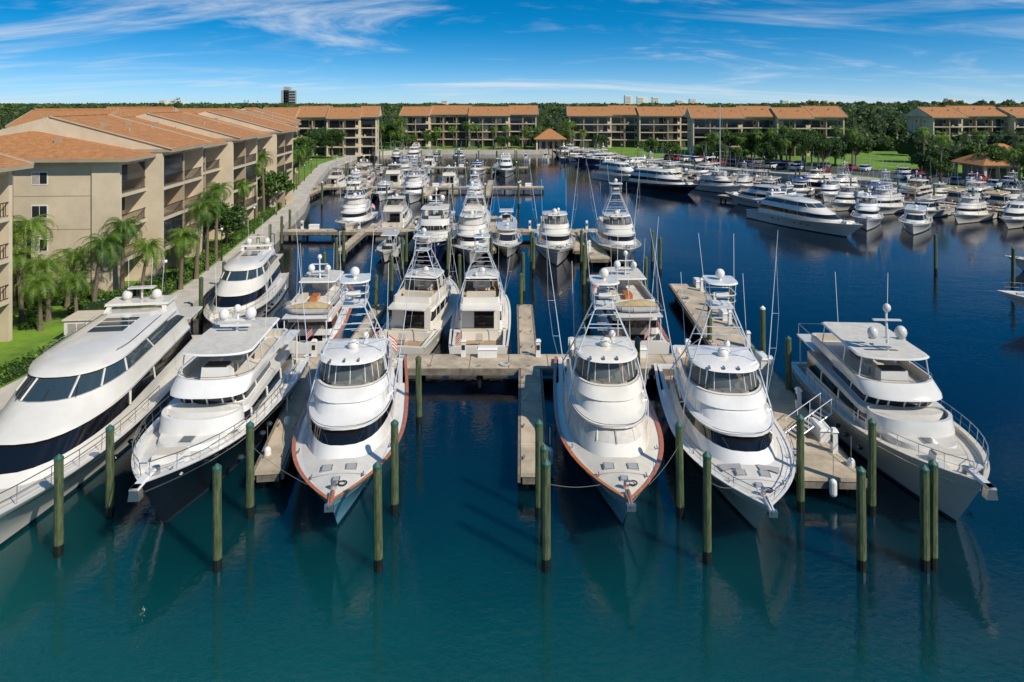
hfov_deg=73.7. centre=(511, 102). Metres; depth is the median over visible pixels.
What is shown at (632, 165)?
trawler yacht
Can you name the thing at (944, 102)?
distant pine trees
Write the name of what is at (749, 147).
broadleaf tree
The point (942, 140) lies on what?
palm tree
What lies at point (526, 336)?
finger dock
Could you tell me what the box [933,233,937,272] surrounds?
mooring pile
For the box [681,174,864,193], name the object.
dock
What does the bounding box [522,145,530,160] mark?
console boat
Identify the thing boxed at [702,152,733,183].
flybridge yacht
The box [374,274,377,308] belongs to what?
mooring pile
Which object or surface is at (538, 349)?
dock power pedestal
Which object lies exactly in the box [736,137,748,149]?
palm tree
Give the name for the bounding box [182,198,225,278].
palm tree
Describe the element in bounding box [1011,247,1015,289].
mooring pile
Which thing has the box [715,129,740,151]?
broadleaf tree
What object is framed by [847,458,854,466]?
fender
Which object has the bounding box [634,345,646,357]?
dock box
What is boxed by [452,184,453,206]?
mooring pile
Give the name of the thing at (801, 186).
cabin cruiser
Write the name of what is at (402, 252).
mooring pile
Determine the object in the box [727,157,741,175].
console boat
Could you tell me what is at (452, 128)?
palm tree
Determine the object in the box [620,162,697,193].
motor yacht
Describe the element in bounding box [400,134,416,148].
broadleaf tree
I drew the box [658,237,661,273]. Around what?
mooring pile
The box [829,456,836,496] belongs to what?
fender
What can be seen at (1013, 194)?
sportfishing yacht
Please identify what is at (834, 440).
dock power pedestal
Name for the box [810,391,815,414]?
fender
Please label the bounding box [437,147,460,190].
flybridge yacht
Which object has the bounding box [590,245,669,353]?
trawler yacht
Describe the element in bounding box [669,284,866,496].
pier
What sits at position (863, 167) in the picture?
parked car
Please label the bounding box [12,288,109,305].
hedge
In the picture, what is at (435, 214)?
trawler yacht
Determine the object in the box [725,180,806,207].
motor yacht
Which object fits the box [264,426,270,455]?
fender
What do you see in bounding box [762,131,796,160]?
broadleaf tree
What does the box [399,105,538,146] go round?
condominium building
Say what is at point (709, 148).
broadleaf tree
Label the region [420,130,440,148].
broadleaf tree
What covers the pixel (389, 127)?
broadleaf tree
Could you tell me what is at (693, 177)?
console boat
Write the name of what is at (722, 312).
dock box
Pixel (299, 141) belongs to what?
broadleaf tree
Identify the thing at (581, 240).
mooring pile
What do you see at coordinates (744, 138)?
palm tree
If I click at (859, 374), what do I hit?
trawler yacht
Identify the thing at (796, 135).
broadleaf tree
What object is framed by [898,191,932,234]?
cabin cruiser
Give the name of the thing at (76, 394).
motor yacht
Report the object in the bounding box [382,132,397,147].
broadleaf tree
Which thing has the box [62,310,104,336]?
utility shed
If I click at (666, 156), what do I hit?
parked car
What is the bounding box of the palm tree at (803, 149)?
[794,144,809,171]
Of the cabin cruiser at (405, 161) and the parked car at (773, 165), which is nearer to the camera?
the parked car at (773, 165)
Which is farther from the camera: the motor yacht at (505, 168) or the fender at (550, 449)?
the motor yacht at (505, 168)
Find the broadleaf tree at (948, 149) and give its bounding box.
[926,145,961,162]
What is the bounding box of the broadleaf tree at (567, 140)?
[561,135,572,144]
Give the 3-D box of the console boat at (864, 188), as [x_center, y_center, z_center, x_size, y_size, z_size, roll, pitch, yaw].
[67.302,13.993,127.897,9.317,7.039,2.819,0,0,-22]
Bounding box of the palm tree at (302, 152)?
[293,148,310,184]
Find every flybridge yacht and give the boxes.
[375,162,412,235]
[380,139,406,185]
[390,137,403,160]
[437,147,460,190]
[529,162,578,265]
[553,135,584,155]
[557,132,572,160]
[573,142,600,162]
[662,152,687,180]
[694,148,744,193]
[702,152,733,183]
[797,151,832,187]
[817,159,843,201]
[828,160,866,210]
[847,159,886,230]
[930,164,952,200]
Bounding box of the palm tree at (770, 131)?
[766,127,776,143]
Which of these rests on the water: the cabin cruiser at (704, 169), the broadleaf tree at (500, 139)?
the cabin cruiser at (704, 169)
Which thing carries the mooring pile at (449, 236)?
in the water
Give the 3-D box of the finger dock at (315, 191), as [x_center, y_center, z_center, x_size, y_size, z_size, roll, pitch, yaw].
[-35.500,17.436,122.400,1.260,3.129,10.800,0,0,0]
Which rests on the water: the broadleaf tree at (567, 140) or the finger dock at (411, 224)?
the finger dock at (411, 224)
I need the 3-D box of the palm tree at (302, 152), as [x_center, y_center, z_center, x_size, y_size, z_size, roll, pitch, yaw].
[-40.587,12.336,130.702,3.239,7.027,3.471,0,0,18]
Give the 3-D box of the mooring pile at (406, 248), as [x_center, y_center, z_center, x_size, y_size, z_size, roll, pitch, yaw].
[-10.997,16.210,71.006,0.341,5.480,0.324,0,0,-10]
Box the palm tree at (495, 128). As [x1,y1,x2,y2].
[489,126,498,148]
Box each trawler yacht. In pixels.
[127,266,307,524]
[282,243,354,353]
[343,161,368,194]
[354,153,376,185]
[413,187,457,264]
[576,142,620,164]
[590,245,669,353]
[628,153,643,168]
[791,273,997,522]
[897,170,935,201]
[961,172,993,200]
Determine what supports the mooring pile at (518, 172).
in the water
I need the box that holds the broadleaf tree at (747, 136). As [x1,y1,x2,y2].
[739,130,764,155]
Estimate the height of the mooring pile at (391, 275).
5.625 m
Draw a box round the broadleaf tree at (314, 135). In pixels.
[305,127,321,163]
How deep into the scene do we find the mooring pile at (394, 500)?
28.09 m
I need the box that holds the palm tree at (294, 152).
[293,150,299,165]
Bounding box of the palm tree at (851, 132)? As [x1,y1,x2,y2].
[843,128,858,163]
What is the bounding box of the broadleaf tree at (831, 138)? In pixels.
[827,137,861,163]
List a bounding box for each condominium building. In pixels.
[0,109,299,292]
[0,153,34,341]
[5,108,178,127]
[35,107,236,112]
[220,107,300,171]
[263,106,381,156]
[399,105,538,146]
[566,105,706,147]
[684,106,847,155]
[903,106,1023,141]
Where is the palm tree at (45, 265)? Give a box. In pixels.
[17,253,73,321]
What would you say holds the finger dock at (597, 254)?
on the water
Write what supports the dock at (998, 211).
in the water
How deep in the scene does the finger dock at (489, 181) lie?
135.62 m
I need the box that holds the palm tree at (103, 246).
[74,233,126,301]
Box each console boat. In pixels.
[374,149,384,174]
[375,196,404,262]
[421,157,431,173]
[493,141,505,166]
[495,180,517,225]
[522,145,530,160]
[541,150,549,160]
[681,146,691,174]
[684,149,705,182]
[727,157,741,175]
[749,154,766,180]
[796,159,812,181]
[854,158,892,192]
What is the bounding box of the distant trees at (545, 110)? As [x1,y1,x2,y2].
[0,101,1023,119]
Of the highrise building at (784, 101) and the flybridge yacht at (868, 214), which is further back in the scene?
the highrise building at (784, 101)
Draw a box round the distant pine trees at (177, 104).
[173,97,263,108]
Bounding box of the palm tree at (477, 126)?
[472,123,481,147]
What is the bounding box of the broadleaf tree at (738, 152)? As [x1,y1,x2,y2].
[726,147,749,166]
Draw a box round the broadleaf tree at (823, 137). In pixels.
[797,132,829,162]
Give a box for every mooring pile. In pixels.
[53,454,63,557]
[105,424,114,518]
[198,276,203,325]
[212,463,221,572]
[246,421,253,518]
[268,224,271,247]
[280,216,282,246]
[288,209,290,236]
[321,181,322,206]
[322,251,325,269]
[335,237,337,269]
[342,230,344,265]
[373,461,382,572]
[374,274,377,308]
[386,185,387,201]
[389,254,393,295]
[390,419,398,515]
[401,237,403,273]
[405,232,407,265]
[415,355,421,425]
[421,187,423,206]
[446,238,449,273]
[448,231,450,265]
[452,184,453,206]
[458,254,460,292]
[466,162,467,180]
[484,183,485,200]
[489,236,492,268]
[517,165,518,180]
[518,181,519,206]
[519,273,522,304]
[521,252,524,295]
[530,231,532,265]
[531,236,534,273]
[535,419,542,518]
[540,444,547,546]
[542,459,550,572]
[580,229,582,265]
[582,244,585,289]
[584,238,587,273]
[585,278,589,325]
[634,336,639,364]
[644,256,647,289]
[651,230,653,265]
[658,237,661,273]
[675,421,683,518]
[702,451,711,565]
[707,304,711,339]
[728,286,732,320]
[749,346,754,356]
[760,306,765,353]
[785,336,791,390]
[796,414,804,512]
[856,466,866,572]
[867,418,876,517]
[919,464,929,572]
[928,459,938,570]
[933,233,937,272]
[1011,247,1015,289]
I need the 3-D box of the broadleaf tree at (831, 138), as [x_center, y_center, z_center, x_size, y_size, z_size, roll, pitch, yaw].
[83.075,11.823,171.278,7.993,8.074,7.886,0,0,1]
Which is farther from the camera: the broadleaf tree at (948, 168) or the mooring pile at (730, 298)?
the broadleaf tree at (948, 168)
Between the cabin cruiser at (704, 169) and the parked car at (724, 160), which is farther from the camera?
the parked car at (724, 160)
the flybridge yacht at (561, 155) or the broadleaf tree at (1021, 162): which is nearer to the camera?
the broadleaf tree at (1021, 162)
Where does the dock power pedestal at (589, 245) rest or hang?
on the finger dock at (597, 254)
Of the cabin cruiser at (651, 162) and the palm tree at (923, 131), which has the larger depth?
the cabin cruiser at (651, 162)
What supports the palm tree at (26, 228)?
on the ground
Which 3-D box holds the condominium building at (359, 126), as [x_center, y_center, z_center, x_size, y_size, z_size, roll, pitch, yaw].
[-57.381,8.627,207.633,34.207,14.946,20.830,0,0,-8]
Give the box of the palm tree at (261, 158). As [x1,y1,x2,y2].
[257,151,272,211]
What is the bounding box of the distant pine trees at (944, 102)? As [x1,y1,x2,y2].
[795,99,1023,106]
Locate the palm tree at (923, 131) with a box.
[915,126,931,153]
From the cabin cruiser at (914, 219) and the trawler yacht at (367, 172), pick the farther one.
the trawler yacht at (367, 172)
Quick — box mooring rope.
[254,448,307,484]
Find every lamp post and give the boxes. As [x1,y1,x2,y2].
[164,258,166,294]
[220,226,222,260]
[253,206,254,233]
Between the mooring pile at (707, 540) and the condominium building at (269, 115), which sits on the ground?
the condominium building at (269, 115)
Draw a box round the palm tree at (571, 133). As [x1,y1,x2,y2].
[565,130,576,143]
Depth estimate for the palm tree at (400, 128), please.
233.53 m
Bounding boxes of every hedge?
[0,185,294,386]
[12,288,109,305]
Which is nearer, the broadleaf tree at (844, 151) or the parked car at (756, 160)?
the broadleaf tree at (844, 151)
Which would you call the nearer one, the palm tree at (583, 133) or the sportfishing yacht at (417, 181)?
the sportfishing yacht at (417, 181)
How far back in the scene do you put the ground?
162.36 m
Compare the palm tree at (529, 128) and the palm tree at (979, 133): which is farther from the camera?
the palm tree at (529, 128)
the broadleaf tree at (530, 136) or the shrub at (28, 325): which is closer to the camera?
the shrub at (28, 325)
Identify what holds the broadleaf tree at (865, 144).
on the ground
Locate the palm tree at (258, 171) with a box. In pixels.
[249,161,266,217]
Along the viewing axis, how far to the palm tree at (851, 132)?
164.35 m
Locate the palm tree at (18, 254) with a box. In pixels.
[12,244,41,322]
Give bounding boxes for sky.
[0,0,1023,103]
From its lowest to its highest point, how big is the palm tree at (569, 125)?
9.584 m
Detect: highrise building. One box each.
[159,100,184,103]
[281,87,296,103]
[624,95,658,104]
[675,99,697,103]
[780,100,835,103]
[931,98,965,102]
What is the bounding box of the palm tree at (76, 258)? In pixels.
[48,246,98,307]
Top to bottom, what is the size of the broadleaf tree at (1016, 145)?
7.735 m
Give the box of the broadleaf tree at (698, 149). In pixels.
[692,144,712,161]
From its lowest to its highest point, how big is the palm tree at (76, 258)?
4.649 m
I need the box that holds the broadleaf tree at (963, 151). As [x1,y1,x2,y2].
[958,142,987,156]
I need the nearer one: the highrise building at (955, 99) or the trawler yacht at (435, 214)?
the trawler yacht at (435, 214)
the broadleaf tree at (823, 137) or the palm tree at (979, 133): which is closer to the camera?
the palm tree at (979, 133)
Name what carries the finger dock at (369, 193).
on the water
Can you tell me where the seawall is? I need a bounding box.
[0,150,930,409]
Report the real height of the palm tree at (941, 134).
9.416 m
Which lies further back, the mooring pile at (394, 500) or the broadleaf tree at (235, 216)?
the broadleaf tree at (235, 216)
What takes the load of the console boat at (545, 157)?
on the water
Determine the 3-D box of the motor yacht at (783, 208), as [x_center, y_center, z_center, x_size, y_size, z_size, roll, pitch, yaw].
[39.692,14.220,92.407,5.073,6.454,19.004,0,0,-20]
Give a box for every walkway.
[0,150,396,408]
[597,150,989,190]
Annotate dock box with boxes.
[308,224,319,229]
[477,345,497,357]
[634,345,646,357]
[692,277,699,287]
[718,309,727,320]
[755,351,767,367]
[809,417,830,441]
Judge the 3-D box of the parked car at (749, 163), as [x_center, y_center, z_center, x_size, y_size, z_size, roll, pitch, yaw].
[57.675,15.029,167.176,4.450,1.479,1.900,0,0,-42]
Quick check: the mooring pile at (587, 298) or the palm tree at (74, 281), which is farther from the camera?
the mooring pile at (587, 298)
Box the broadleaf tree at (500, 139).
[493,135,510,149]
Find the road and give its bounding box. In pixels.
[656,160,1005,190]
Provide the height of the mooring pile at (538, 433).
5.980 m
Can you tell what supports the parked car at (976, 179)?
on the parking lot
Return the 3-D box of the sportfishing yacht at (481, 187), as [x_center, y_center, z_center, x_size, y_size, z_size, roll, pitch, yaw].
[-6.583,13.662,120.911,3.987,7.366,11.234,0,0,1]
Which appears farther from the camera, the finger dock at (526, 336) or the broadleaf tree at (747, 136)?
the broadleaf tree at (747, 136)
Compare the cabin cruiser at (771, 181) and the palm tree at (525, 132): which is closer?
the cabin cruiser at (771, 181)
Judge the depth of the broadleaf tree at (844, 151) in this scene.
165.36 m
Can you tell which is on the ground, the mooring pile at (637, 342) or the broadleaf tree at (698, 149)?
the broadleaf tree at (698, 149)
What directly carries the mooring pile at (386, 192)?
in the water
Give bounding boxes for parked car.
[663,154,673,158]
[671,155,681,160]
[679,155,690,160]
[688,156,702,161]
[706,158,717,161]
[715,158,727,164]
[729,159,740,165]
[740,160,754,166]
[753,158,764,163]
[764,162,776,168]
[771,159,780,163]
[776,163,789,169]
[780,160,793,164]
[789,163,803,170]
[794,160,805,165]
[815,165,829,171]
[818,162,831,167]
[844,163,857,170]
[858,164,871,171]
[895,167,911,173]
[896,172,911,179]
[910,168,924,173]
[910,173,931,180]
[948,176,965,184]
[967,178,982,185]
[969,174,988,180]
[985,179,1002,187]
[1001,176,1017,182]
[1003,180,1022,188]
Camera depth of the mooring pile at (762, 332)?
43.91 m
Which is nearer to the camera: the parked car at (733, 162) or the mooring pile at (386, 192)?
the mooring pile at (386, 192)
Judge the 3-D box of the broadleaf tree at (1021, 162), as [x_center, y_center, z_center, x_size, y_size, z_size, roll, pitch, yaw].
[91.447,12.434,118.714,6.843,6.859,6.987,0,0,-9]
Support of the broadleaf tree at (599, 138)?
on the ground
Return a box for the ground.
[0,104,1023,387]
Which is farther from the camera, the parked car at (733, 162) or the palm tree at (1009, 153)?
the parked car at (733, 162)
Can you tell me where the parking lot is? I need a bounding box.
[662,157,1023,190]
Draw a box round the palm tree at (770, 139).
[765,134,776,158]
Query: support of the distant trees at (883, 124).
on the ground
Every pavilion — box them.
[533,129,565,149]
[950,150,1020,179]
[995,143,1010,149]
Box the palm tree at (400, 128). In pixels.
[398,126,405,146]
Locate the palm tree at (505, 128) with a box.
[501,125,509,148]
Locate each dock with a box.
[254,368,316,488]
[271,301,290,328]
[279,228,596,239]
[291,353,674,383]
[310,187,325,197]
[313,185,543,192]
[332,166,527,171]
[338,231,366,257]
[351,304,386,337]
[364,187,376,198]
[365,216,381,235]
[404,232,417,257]
[405,216,419,235]
[423,188,434,200]
[451,247,457,257]
[453,216,458,228]
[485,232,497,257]
[486,180,493,185]
[486,188,491,200]
[489,216,497,228]
[517,304,535,353]
[518,368,548,490]
[570,232,579,257]
[576,232,610,266]
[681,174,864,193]
[717,194,836,211]
[865,198,1004,213]
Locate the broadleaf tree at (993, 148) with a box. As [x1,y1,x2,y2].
[972,144,1019,161]
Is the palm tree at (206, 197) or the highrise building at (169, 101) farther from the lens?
the highrise building at (169, 101)
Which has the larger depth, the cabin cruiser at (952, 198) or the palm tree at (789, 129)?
the palm tree at (789, 129)
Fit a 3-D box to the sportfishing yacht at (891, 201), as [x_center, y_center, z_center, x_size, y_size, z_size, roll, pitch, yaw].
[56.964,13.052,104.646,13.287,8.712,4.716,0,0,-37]
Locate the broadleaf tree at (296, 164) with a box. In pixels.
[293,144,315,181]
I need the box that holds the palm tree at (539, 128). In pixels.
[533,126,544,131]
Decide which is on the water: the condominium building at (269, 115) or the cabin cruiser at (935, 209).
the cabin cruiser at (935, 209)
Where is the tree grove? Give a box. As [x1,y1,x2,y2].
[844,124,1023,157]
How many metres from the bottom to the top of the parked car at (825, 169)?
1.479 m
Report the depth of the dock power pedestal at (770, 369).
39.89 m
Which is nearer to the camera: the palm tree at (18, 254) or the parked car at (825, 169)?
the palm tree at (18, 254)
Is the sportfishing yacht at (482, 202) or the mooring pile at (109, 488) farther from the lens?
the sportfishing yacht at (482, 202)
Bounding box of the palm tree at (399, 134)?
[395,131,405,149]
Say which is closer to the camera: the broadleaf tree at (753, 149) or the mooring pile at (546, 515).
the mooring pile at (546, 515)
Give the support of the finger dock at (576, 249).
on the water
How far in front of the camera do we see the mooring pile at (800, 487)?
28.25 m
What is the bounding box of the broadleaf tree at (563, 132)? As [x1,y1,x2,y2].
[558,130,576,145]
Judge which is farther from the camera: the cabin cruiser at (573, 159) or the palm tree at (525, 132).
the palm tree at (525, 132)
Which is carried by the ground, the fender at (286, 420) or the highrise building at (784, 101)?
the highrise building at (784, 101)
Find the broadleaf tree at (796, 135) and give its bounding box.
[783,128,819,160]
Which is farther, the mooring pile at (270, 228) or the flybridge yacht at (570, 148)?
the flybridge yacht at (570, 148)
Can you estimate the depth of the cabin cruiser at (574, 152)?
205.38 m
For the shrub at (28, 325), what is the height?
0.615 m
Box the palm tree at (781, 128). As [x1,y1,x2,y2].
[776,125,787,160]
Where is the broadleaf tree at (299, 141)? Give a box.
[293,131,307,146]
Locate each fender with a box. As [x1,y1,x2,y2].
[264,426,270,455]
[284,416,289,424]
[548,447,552,463]
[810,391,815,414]
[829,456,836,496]
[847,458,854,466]
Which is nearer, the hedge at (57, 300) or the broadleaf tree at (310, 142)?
the hedge at (57, 300)
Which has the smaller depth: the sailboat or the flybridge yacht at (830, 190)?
the flybridge yacht at (830, 190)
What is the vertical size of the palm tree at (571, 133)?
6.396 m
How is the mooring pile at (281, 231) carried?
in the water
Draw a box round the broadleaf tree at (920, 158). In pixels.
[907,149,950,182]
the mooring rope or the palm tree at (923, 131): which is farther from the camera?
the palm tree at (923, 131)
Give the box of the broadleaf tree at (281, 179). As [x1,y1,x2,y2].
[257,169,294,207]
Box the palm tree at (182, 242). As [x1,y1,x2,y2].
[164,226,204,289]
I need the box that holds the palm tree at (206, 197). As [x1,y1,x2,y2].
[197,191,225,270]
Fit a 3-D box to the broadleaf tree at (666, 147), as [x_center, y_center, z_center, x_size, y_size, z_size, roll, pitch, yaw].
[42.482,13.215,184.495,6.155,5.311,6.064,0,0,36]
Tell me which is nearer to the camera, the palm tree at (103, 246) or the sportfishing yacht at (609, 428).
the sportfishing yacht at (609, 428)
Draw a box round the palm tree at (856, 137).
[846,133,863,161]
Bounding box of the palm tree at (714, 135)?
[708,132,721,140]
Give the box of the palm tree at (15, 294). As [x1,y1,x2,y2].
[12,222,25,305]
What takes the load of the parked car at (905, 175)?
on the parking lot
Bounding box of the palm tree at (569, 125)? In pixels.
[565,121,573,145]
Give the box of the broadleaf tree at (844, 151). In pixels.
[827,148,849,162]
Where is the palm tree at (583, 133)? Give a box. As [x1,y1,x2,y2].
[578,129,586,147]
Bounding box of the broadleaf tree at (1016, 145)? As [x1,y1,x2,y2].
[1008,142,1023,153]
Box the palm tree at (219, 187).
[206,182,233,260]
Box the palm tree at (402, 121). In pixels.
[399,118,408,149]
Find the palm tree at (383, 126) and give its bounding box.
[379,124,385,149]
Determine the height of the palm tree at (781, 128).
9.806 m
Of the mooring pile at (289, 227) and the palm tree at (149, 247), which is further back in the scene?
the mooring pile at (289, 227)
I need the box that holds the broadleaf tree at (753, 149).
[751,144,765,153]
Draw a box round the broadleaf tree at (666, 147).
[657,142,680,160]
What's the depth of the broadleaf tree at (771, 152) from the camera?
160.10 m
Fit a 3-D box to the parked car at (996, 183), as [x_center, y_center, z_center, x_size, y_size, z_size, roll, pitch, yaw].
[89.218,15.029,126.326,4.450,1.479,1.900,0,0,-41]
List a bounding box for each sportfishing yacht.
[292,220,418,524]
[323,152,348,190]
[335,157,377,236]
[372,210,459,353]
[395,146,413,174]
[400,148,429,203]
[407,155,429,185]
[421,144,436,169]
[445,210,516,353]
[448,165,496,264]
[455,161,493,228]
[464,158,485,194]
[543,216,663,524]
[587,165,641,264]
[643,149,661,168]
[650,229,795,529]
[735,155,756,191]
[833,156,866,189]
[872,162,912,214]
[950,168,996,223]
[995,170,1023,206]
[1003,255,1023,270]
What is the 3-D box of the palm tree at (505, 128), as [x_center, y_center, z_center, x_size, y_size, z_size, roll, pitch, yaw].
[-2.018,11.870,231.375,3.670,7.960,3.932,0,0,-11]
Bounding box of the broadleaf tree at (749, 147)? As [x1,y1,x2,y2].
[743,141,754,156]
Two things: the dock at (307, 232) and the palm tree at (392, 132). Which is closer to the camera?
the dock at (307, 232)
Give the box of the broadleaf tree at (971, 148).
[954,142,985,156]
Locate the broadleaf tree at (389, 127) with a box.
[379,122,397,148]
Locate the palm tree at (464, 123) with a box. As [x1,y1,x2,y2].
[462,121,469,147]
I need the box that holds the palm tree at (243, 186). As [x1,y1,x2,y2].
[234,179,254,227]
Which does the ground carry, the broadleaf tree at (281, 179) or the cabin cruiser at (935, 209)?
the broadleaf tree at (281, 179)
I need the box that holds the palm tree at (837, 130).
[830,125,843,166]
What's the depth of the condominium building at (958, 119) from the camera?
214.89 m
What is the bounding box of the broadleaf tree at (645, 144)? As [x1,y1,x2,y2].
[637,138,658,157]
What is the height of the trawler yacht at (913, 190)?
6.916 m
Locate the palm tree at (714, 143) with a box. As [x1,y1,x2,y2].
[710,141,722,164]
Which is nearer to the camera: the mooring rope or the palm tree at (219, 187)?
the mooring rope
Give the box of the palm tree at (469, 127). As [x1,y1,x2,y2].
[464,124,474,147]
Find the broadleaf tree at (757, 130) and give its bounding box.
[749,128,777,145]
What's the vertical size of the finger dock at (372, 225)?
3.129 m
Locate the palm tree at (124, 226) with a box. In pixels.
[97,216,145,290]
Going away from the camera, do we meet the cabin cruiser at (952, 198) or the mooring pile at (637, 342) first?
the mooring pile at (637, 342)
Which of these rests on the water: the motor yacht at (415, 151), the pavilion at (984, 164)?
the motor yacht at (415, 151)
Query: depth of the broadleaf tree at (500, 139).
225.89 m
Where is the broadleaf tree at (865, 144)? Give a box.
[840,133,876,163]
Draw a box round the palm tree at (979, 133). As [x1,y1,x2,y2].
[970,129,989,151]
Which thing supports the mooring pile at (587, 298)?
in the water
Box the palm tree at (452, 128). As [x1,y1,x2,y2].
[446,126,457,147]
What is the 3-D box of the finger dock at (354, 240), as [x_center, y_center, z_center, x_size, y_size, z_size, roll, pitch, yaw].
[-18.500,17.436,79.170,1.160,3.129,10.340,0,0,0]
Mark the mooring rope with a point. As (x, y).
(278, 467)
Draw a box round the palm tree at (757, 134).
[751,131,762,157]
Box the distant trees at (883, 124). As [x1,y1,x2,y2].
[0,110,907,141]
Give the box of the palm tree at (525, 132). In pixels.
[519,129,528,147]
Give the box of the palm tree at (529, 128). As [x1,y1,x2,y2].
[525,126,532,147]
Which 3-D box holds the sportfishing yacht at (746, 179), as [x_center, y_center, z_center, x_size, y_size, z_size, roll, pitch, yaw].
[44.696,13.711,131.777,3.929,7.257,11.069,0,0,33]
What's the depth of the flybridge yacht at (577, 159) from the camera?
190.02 m
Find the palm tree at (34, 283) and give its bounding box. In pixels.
[13,272,64,331]
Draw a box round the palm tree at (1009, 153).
[997,147,1023,190]
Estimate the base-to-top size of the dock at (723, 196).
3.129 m
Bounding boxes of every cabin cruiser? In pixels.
[372,175,396,200]
[398,155,411,163]
[432,150,442,160]
[452,148,465,160]
[468,152,486,174]
[493,218,522,257]
[557,142,591,155]
[566,144,603,161]
[637,150,663,166]
[656,160,680,168]
[687,151,726,175]
[760,168,781,185]
[791,172,814,196]
[865,179,899,194]
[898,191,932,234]
[913,183,954,217]
[938,181,968,210]
[984,182,1010,214]
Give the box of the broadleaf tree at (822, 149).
[803,133,847,171]
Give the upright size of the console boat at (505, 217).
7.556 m
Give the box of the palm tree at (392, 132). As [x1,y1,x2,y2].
[388,130,396,140]
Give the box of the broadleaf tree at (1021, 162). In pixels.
[1014,157,1023,175]
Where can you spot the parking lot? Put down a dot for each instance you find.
(892, 175)
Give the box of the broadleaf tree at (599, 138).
[592,134,609,148]
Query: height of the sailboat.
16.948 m
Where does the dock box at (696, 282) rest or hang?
on the pier
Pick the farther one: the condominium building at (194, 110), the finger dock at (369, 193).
the condominium building at (194, 110)
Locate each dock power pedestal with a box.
[311,339,317,356]
[461,339,466,356]
[535,339,540,356]
[588,240,590,250]
[700,278,703,290]
[727,310,731,324]
[745,330,750,346]
[767,355,773,374]
[794,387,802,409]
[830,427,838,453]
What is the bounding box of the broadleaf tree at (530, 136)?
[527,131,540,148]
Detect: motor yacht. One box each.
[0,257,202,546]
[203,227,288,324]
[406,138,423,160]
[496,152,514,177]
[592,150,633,181]
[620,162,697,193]
[624,151,645,163]
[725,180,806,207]
[746,178,862,236]
[997,282,1023,309]
[999,194,1023,228]
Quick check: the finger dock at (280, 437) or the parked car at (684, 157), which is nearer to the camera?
the finger dock at (280, 437)
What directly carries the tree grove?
on the ground
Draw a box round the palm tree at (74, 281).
[53,271,95,312]
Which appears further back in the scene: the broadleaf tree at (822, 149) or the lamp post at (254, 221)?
the broadleaf tree at (822, 149)
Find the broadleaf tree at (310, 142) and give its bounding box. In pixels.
[296,136,317,169]
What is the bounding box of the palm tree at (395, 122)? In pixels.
[390,118,399,148]
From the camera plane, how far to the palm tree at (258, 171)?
87.91 m
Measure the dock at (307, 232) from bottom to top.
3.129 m
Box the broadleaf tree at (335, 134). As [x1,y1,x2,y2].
[318,127,348,158]
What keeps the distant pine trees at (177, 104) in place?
on the ground
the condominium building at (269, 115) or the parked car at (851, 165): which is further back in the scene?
the parked car at (851, 165)
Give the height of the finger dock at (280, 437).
3.129 m
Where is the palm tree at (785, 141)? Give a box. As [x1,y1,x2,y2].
[776,137,792,170]
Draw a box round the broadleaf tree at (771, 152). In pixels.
[754,141,784,168]
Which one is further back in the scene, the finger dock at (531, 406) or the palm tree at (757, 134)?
the palm tree at (757, 134)
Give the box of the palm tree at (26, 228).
[12,214,57,312]
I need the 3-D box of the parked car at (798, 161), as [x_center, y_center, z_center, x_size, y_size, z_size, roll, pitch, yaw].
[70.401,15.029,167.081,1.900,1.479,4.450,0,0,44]
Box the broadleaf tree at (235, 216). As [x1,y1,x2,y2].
[203,202,250,243]
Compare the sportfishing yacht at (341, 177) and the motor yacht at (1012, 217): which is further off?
the sportfishing yacht at (341, 177)
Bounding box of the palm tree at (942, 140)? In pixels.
[933,134,952,182]
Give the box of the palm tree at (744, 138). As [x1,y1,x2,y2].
[736,137,748,148]
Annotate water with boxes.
[0,154,1023,681]
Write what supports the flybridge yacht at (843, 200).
on the water
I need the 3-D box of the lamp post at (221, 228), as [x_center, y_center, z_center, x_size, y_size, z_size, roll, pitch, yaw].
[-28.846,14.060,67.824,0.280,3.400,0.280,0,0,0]
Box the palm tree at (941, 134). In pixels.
[933,130,950,150]
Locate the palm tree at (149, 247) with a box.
[125,238,167,295]
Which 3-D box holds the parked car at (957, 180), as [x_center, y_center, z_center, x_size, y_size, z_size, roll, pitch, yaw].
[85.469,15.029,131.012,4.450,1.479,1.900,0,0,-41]
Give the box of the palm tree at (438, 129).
[433,127,441,147]
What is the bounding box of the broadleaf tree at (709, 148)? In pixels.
[700,139,727,161]
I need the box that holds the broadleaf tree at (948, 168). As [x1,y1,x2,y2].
[923,160,956,175]
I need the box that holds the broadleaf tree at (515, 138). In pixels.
[505,135,519,148]
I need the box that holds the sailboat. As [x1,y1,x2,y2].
[713,108,737,179]
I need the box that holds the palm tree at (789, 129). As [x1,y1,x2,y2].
[784,127,795,159]
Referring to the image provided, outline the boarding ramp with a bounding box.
[785,393,832,436]
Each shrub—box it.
[17,304,44,317]
[17,321,36,330]
[63,302,81,314]
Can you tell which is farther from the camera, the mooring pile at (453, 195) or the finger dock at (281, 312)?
the mooring pile at (453, 195)
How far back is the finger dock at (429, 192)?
119.44 m
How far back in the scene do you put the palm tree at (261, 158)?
92.89 m
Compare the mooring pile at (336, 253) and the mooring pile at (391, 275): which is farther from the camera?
the mooring pile at (336, 253)
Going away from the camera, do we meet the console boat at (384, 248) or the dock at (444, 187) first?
the console boat at (384, 248)
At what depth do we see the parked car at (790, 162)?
168.32 m
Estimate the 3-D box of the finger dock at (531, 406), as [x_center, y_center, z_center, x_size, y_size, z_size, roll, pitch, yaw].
[1.025,17.436,35.225,1.410,3.129,11.651,0,0,1]
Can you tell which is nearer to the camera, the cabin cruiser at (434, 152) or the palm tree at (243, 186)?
the palm tree at (243, 186)

